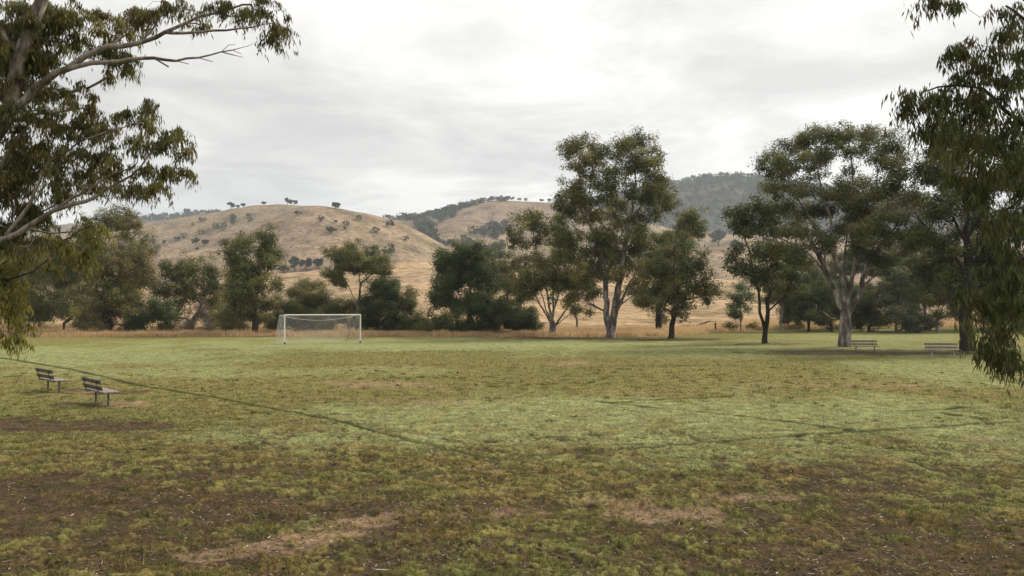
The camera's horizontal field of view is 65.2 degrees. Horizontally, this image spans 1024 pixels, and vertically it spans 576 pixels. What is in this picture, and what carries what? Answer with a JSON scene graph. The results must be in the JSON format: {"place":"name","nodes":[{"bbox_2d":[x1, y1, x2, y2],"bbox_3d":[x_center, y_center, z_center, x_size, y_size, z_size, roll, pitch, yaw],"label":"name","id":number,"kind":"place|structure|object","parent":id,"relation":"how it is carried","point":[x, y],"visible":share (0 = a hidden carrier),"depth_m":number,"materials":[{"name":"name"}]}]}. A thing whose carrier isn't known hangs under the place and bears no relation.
{"place":"outdoors","nodes":[
{"label":"outdoors","id":0,"kind":"place"},
{"bbox_2d":[0,327,1023,575],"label":"ground","id":1,"kind":"structure","parent":0,"point":[894,347],"depth_m":15.71,"materials":[{"name":"green plant"}]},
{"bbox_2d":[0,228,88,329],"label":"gum tree","id":2,"kind":"object","parent":1,"relation":"on","point":[55,302],"visible":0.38,"depth_m":89.81,"materials":[{"name":"green plant"}]},
{"bbox_2d":[35,368,69,392],"bbox_3d":[-15.967,3.205,27.736,1.700,0.835,0.619,-1,-2,43],"label":"park bench","id":3,"kind":"object","parent":1,"relation":"on","point":[48,378],"visible":0.84,"depth_m":27.49,"materials":[{"name":"grey wood"}]},
{"bbox_2d":[0,214,118,362],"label":"overhanging gum","id":4,"kind":"object","parent":1,"relation":"on","point":[11,312],"visible":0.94,"depth_m":19.04,"materials":[{"name":"green plant"}]},
{"bbox_2d":[81,377,119,406],"bbox_3d":[-12.396,3.116,24.042,0.619,0.835,1.750,1,-2,-43],"label":"park bench","id":5,"kind":"object","parent":1,"relation":"on","point":[95,388],"visible":0.95,"depth_m":23.81,"materials":[{"name":"grey wood"}]},
{"bbox_2d":[61,202,161,332],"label":"gum tree","id":6,"kind":"object","parent":1,"relation":"on","point":[123,287],"visible":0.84,"depth_m":87.95,"materials":[{"name":"green plant"}]},
{"bbox_2d":[0,0,300,272],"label":"overhanging gum","id":7,"kind":"object","parent":1,"relation":"on","point":[25,37],"visible":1,"depth_m":14.71,"materials":[{"name":"green plant"}]},
{"bbox_2d":[117,293,184,331],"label":"bush","id":8,"kind":"object","parent":1,"relation":"on","point":[161,311],"visible":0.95,"depth_m":87.57,"materials":[{"name":"green plant"}]},
{"bbox_2d":[142,248,227,330],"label":"gum tree","id":9,"kind":"object","parent":1,"relation":"on","point":[184,289],"visible":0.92,"depth_m":92.28,"materials":[{"name":"green plant"}]},
{"bbox_2d":[179,299,221,331],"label":"bush","id":10,"kind":"object","parent":1,"relation":"on","point":[208,325],"visible":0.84,"depth_m":91.71,"materials":[{"name":"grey plant"}]},
{"bbox_2d":[205,301,251,331],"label":"shrub","id":11,"kind":"object","parent":1,"relation":"on","point":[222,317],"visible":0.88,"depth_m":86.48,"materials":[{"name":"green plant"}]},
{"bbox_2d":[204,263,287,326],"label":"shrub","id":12,"kind":"object","parent":1,"relation":"on","point":[280,298],"visible":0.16,"depth_m":99.24,"materials":[{"name":"plant"}]},
{"bbox_2d":[227,508,265,515],"bbox_3d":[-3.722,3.158,11.250,0.539,0.090,0.069,0,-2,-13],"label":"fallen stick","id":13,"kind":"object","parent":1,"relation":"on","point":[251,512],"visible":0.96,"depth_m":11.25,"materials":[{"name":"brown wood"}]},
{"bbox_2d":[205,218,289,331],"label":"gum tree","id":14,"kind":"object","parent":1,"relation":"on","point":[267,257],"visible":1,"depth_m":85.33,"materials":[{"name":"green plant"}]},
{"bbox_2d":[227,292,272,326],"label":"gum tree","id":15,"kind":"object","parent":1,"relation":"on","point":[258,314],"visible":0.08,"depth_m":100.31,"materials":[{"name":"green plant"}]},
{"bbox_2d":[257,278,330,329],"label":"bush","id":16,"kind":"object","parent":1,"relation":"on","point":[288,307],"visible":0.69,"depth_m":92.63,"materials":[{"name":"green plant"}]},
{"bbox_2d":[274,314,360,343],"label":"football goal","id":17,"kind":"object","parent":1,"relation":"on","point":[284,319],"visible":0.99,"depth_m":66.57,"materials":[{"name":"white paint"}]},
{"bbox_2d":[294,295,355,330],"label":"bush","id":18,"kind":"object","parent":1,"relation":"on","point":[332,307],"visible":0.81,"depth_m":92.84,"materials":[{"name":"green plant"}]},
{"bbox_2d":[318,237,396,329],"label":"gum tree","id":19,"kind":"object","parent":1,"relation":"on","point":[362,261],"visible":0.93,"depth_m":91.39,"materials":[{"name":"green plant"}]},
{"bbox_2d":[340,295,381,329],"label":"bush","id":20,"kind":"object","parent":1,"relation":"on","point":[351,306],"visible":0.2,"depth_m":93.73,"materials":[{"name":"green plant"}]},
{"bbox_2d":[351,270,419,331],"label":"evergreen tree","id":21,"kind":"object","parent":1,"relation":"on","point":[386,296],"visible":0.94,"depth_m":89.33,"materials":[{"name":"green plant"}]},
{"bbox_2d":[380,283,431,332],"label":"bush","id":22,"kind":"object","parent":1,"relation":"on","point":[408,308],"visible":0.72,"depth_m":90.08,"materials":[{"name":"green plant"}]},
{"bbox_2d":[412,315,432,330],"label":"bush","id":23,"kind":"object","parent":1,"relation":"on","point":[421,320],"visible":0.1,"depth_m":90.77,"materials":[{"name":"green plant"}]},
{"bbox_2d":[416,304,474,333],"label":"bush","id":24,"kind":"object","parent":1,"relation":"on","point":[443,320],"visible":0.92,"depth_m":84.38,"materials":[{"name":"green plant"}]},
{"bbox_2d":[422,236,511,319],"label":"evergreen tree","id":25,"kind":"object","parent":1,"relation":"on","point":[471,265],"visible":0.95,"depth_m":86.67,"materials":[{"name":"green plant"}]},
{"bbox_2d":[461,296,517,332],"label":"bush","id":26,"kind":"object","parent":1,"relation":"on","point":[493,319],"visible":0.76,"depth_m":86.37,"materials":[{"name":"green plant"}]},
{"bbox_2d":[0,317,1007,337],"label":"dry grass","id":27,"kind":"structure","parent":1,"relation":"on","point":[56,330],"depth_m":84.74,"materials":[{"name":"beige plant"}]},
{"bbox_2d":[483,243,527,329],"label":"gum tree","id":28,"kind":"object","parent":1,"relation":"on","point":[504,265],"visible":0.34,"depth_m":96.88,"materials":[{"name":"green plant"}]},
{"bbox_2d":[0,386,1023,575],"bbox_3d":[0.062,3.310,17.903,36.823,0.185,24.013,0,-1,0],"label":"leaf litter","id":29,"kind":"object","parent":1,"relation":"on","point":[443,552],"visible":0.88,"depth_m":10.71,"materials":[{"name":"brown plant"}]},
{"bbox_2d":[496,296,544,330],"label":"bush","id":30,"kind":"object","parent":1,"relation":"on","point":[526,319],"visible":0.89,"depth_m":86.13,"materials":[{"name":"green plant"}]},
{"bbox_2d":[501,204,599,332],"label":"gum tree","id":31,"kind":"object","parent":1,"relation":"on","point":[554,279],"visible":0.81,"depth_m":83.91,"materials":[{"name":"green plant"}]},
{"bbox_2d":[547,276,586,327],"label":"gum tree","id":32,"kind":"object","parent":1,"relation":"on","point":[570,308],"visible":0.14,"depth_m":103.97,"materials":[{"name":"green plant"}]},
{"bbox_2d":[545,125,682,337],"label":"gum tree","id":33,"kind":"object","parent":1,"relation":"on","point":[602,250],"visible":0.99,"depth_m":79.73,"materials":[{"name":"green plant"}]},
{"bbox_2d":[624,203,710,329],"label":"gum tree","id":34,"kind":"object","parent":1,"relation":"on","point":[683,232],"visible":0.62,"depth_m":98.69,"materials":[{"name":"green plant"}]},
{"bbox_2d":[632,236,727,338],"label":"gum tree","id":35,"kind":"object","parent":1,"relation":"on","point":[677,293],"visible":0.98,"depth_m":75.85,"materials":[{"name":"green plant"}]},
{"bbox_2d":[721,279,756,331],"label":"sapling","id":36,"kind":"object","parent":1,"relation":"on","point":[737,300],"visible":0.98,"depth_m":96.42,"materials":[{"name":"green plant"}]},
{"bbox_2d":[722,320,761,330],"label":"bush","id":37,"kind":"object","parent":1,"relation":"on","point":[748,326],"visible":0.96,"depth_m":98.45,"materials":[{"name":"green plant"}]},
{"bbox_2d":[718,188,808,343],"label":"gum tree","id":38,"kind":"object","parent":1,"relation":"on","point":[745,228],"visible":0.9,"depth_m":66.37,"materials":[{"name":"green plant"}]},
{"bbox_2d":[755,282,803,331],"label":"gum tree","id":39,"kind":"object","parent":1,"relation":"on","point":[775,298],"visible":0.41,"depth_m":97.97,"materials":[{"name":"green plant"}]},
{"bbox_2d":[771,251,826,327],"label":"gum tree","id":40,"kind":"object","parent":1,"relation":"on","point":[787,318],"visible":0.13,"depth_m":106.72,"materials":[{"name":"green plant"}]},
{"bbox_2d":[778,271,840,331],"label":"gum tree","id":41,"kind":"object","parent":1,"relation":"on","point":[823,293],"visible":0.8,"depth_m":97.65,"materials":[{"name":"green plant"}]},
{"bbox_2d":[804,298,856,331],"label":"bush","id":42,"kind":"object","parent":1,"relation":"on","point":[822,319],"visible":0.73,"depth_m":97.45,"materials":[{"name":"green plant"}]},
{"bbox_2d":[747,116,939,346],"bbox_3d":[25.681,-4.380,61.331,15.914,18.040,9.398,0,-1,0],"label":"gum tree","id":43,"kind":"object","parent":1,"relation":"on","point":[866,229],"visible":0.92,"depth_m":60.22,"materials":[{"name":"green plant"}]},
{"bbox_2d":[850,340,879,352],"bbox_3d":[23.291,3.876,52.823,1.720,0.835,0.619,0,-1,7],"label":"park bench","id":44,"kind":"object","parent":1,"relation":"on","point":[854,343],"visible":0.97,"depth_m":53.00,"materials":[{"name":"grey wood"}]},
{"bbox_2d":[845,280,891,331],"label":"bush","id":45,"kind":"object","parent":1,"relation":"on","point":[865,314],"visible":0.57,"depth_m":97.76,"materials":[{"name":"green plant"}]},
{"bbox_2d":[860,262,939,332],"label":"bush","id":46,"kind":"object","parent":1,"relation":"on","point":[895,303],"visible":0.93,"depth_m":93.72,"materials":[{"name":"green plant"}]},
{"bbox_2d":[899,254,973,331],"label":"gum tree","id":47,"kind":"object","parent":1,"relation":"on","point":[952,314],"visible":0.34,"depth_m":94.96,"materials":[{"name":"green plant"}]},
{"bbox_2d":[924,343,958,356],"bbox_3d":[25.744,3.721,47.859,1.850,0.835,0.619,0,-1,9],"label":"park bench","id":48,"kind":"object","parent":1,"relation":"on","point":[953,348],"visible":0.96,"depth_m":48.00,"materials":[{"name":"grey wood"}]},
{"bbox_2d":[881,0,1023,397],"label":"overhanging gum","id":49,"kind":"object","parent":1,"relation":"on","point":[979,106],"visible":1,"depth_m":9.58,"materials":[{"name":"green plant"}]},
{"bbox_2d":[884,113,1023,350],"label":"gum tree","id":50,"kind":"object","parent":1,"relation":"on","point":[927,237],"visible":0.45,"depth_m":54.79,"materials":[{"name":"green plant"}]},
{"bbox_2d":[0,176,1023,331],"bbox_3d":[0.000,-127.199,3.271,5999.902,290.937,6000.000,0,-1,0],"label":"hills","id":51,"kind":"structure","parent":0,"point":[305,234],"depth_m":542.24,"materials":[{"name":"beige plant"}]},
{"bbox_2d":[3,244,57,323],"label":"gum tree","id":52,"kind":"object","parent":51,"relation":"on","point":[47,318],"visible":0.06,"depth_m":103.56,"materials":[{"name":"green plant"}]},
{"bbox_2d":[53,263,105,328],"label":"gum tree","id":53,"kind":"object","parent":51,"relation":"on","point":[75,293],"visible":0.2,"depth_m":102.06,"materials":[{"name":"green plant"}]},
{"bbox_2d":[69,209,221,223],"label":"forest on left ridge","id":54,"kind":"object","parent":51,"relation":"on","point":[163,215],"visible":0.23,"depth_m":1535.27,"materials":[{"name":"green plant"}]},
{"bbox_2d":[191,237,199,243],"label":"hillside tree","id":55,"kind":"object","parent":51,"relation":"on","point":[196,240],"visible":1,"depth_m":549.63,"materials":[{"name":"green plant"}]},
{"bbox_2d":[201,239,208,243],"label":"hillside tree","id":56,"kind":"object","parent":51,"relation":"on","point":[205,241],"visible":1,"depth_m":543.55,"materials":[{"name":"green plant"}]},
{"bbox_2d":[227,202,234,207],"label":"hillside tree","id":57,"kind":"object","parent":51,"relation":"on","point":[231,204],"visible":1,"depth_m":831.87,"materials":[{"name":"green plant"}]},
{"bbox_2d":[277,265,289,272],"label":"hillside tree","id":58,"kind":"object","parent":51,"relation":"on","point":[284,266],"visible":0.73,"depth_m":466.66,"materials":[{"name":"green plant"}]},
{"bbox_2d":[284,197,292,204],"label":"hillside tree","id":59,"kind":"object","parent":51,"relation":"on","point":[288,200],"visible":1,"depth_m":856.91,"materials":[{"name":"green plant"}]},
{"bbox_2d":[289,256,299,270],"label":"hillside tree","id":60,"kind":"object","parent":51,"relation":"on","point":[294,261],"visible":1,"depth_m":466.08,"materials":[{"name":"green plant"}]},
{"bbox_2d":[180,212,415,252],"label":"scrub on bald hill","id":61,"kind":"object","parent":51,"relation":"on","point":[233,216],"visible":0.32,"depth_m":757.78,"materials":[{"name":"green plant"}]},
{"bbox_2d":[299,258,311,270],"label":"hillside tree","id":62,"kind":"object","parent":51,"relation":"on","point":[308,262],"visible":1,"depth_m":466.77,"materials":[{"name":"green plant"}]},
{"bbox_2d":[285,273,334,305],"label":"bush","id":63,"kind":"object","parent":51,"relation":"on","point":[303,287],"visible":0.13,"depth_m":110.25,"materials":[{"name":"green plant"}]},
{"bbox_2d":[312,257,323,268],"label":"hillside tree","id":64,"kind":"object","parent":51,"relation":"on","point":[317,262],"visible":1,"depth_m":470.73,"materials":[{"name":"green plant"}]},
{"bbox_2d":[325,226,336,231],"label":"hillside tree","id":65,"kind":"object","parent":51,"relation":"on","point":[329,229],"visible":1,"depth_m":521.72,"materials":[{"name":"green plant"}]},
{"bbox_2d":[331,202,340,208],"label":"hillside tree","id":66,"kind":"object","parent":51,"relation":"on","point":[333,204],"visible":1,"depth_m":585.63,"materials":[{"name":"green plant"}]},
{"bbox_2d":[383,195,510,219],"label":"forest on right ridge","id":67,"kind":"object","parent":51,"relation":"on","point":[437,211],"visible":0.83,"depth_m":1128.17,"materials":[{"name":"green plant"}]},
{"bbox_2d":[413,208,511,257],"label":"gully thicket","id":68,"kind":"object","parent":51,"relation":"on","point":[426,225],"visible":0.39,"depth_m":834.89,"materials":[{"name":"green plant"}]},
{"bbox_2d":[682,320,716,327],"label":"fallen log","id":69,"kind":"object","parent":51,"relation":"on","point":[699,323],"visible":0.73,"depth_m":112.20,"materials":[{"name":"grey wood"}]},
{"bbox_2d":[708,229,725,245],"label":"hillside tree","id":70,"kind":"object","parent":51,"relation":"on","point":[718,235],"visible":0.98,"depth_m":808.58,"materials":[{"name":"green plant"}]},
{"bbox_2d":[730,241,744,247],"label":"hillside tree","id":71,"kind":"object","parent":51,"relation":"on","point":[732,243],"visible":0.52,"depth_m":566.18,"materials":[{"name":"green plant"}]},
{"bbox_2d":[568,171,1000,235],"bbox_3d":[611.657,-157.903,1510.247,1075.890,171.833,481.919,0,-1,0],"label":"forest on far hill","id":72,"kind":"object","parent":51,"relation":"on","point":[737,176],"visible":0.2,"depth_m":1538.91,"materials":[{"name":"green plant"}]},
{"bbox_2d":[807,248,869,327],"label":"gum tree","id":73,"kind":"object","parent":51,"relation":"on","point":[834,272],"visible":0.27,"depth_m":103.99,"materials":[{"name":"green plant"}]},
{"bbox_2d":[864,240,922,280],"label":"gum tree","id":74,"kind":"object","parent":51,"relation":"on","point":[871,270],"visible":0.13,"depth_m":111.91,"materials":[{"name":"green plant"}]},
{"bbox_2d":[896,245,963,330],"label":"gum tree","id":75,"kind":"object","parent":51,"relation":"on","point":[930,326],"visible":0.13,"depth_m":100.97,"materials":[{"name":"green plant"}]},
{"bbox_2d":[957,280,1020,326],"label":"gum tree","id":76,"kind":"object","parent":51,"relation":"on","point":[978,285],"depth_m":97.18,"materials":[{"name":"green plant"}]},
{"bbox_2d":[0,0,1023,225],"label":"sky","id":77,"kind":"structure","parent":0,"point":[388,107],"materials":[{"name":"white"}]}
]}

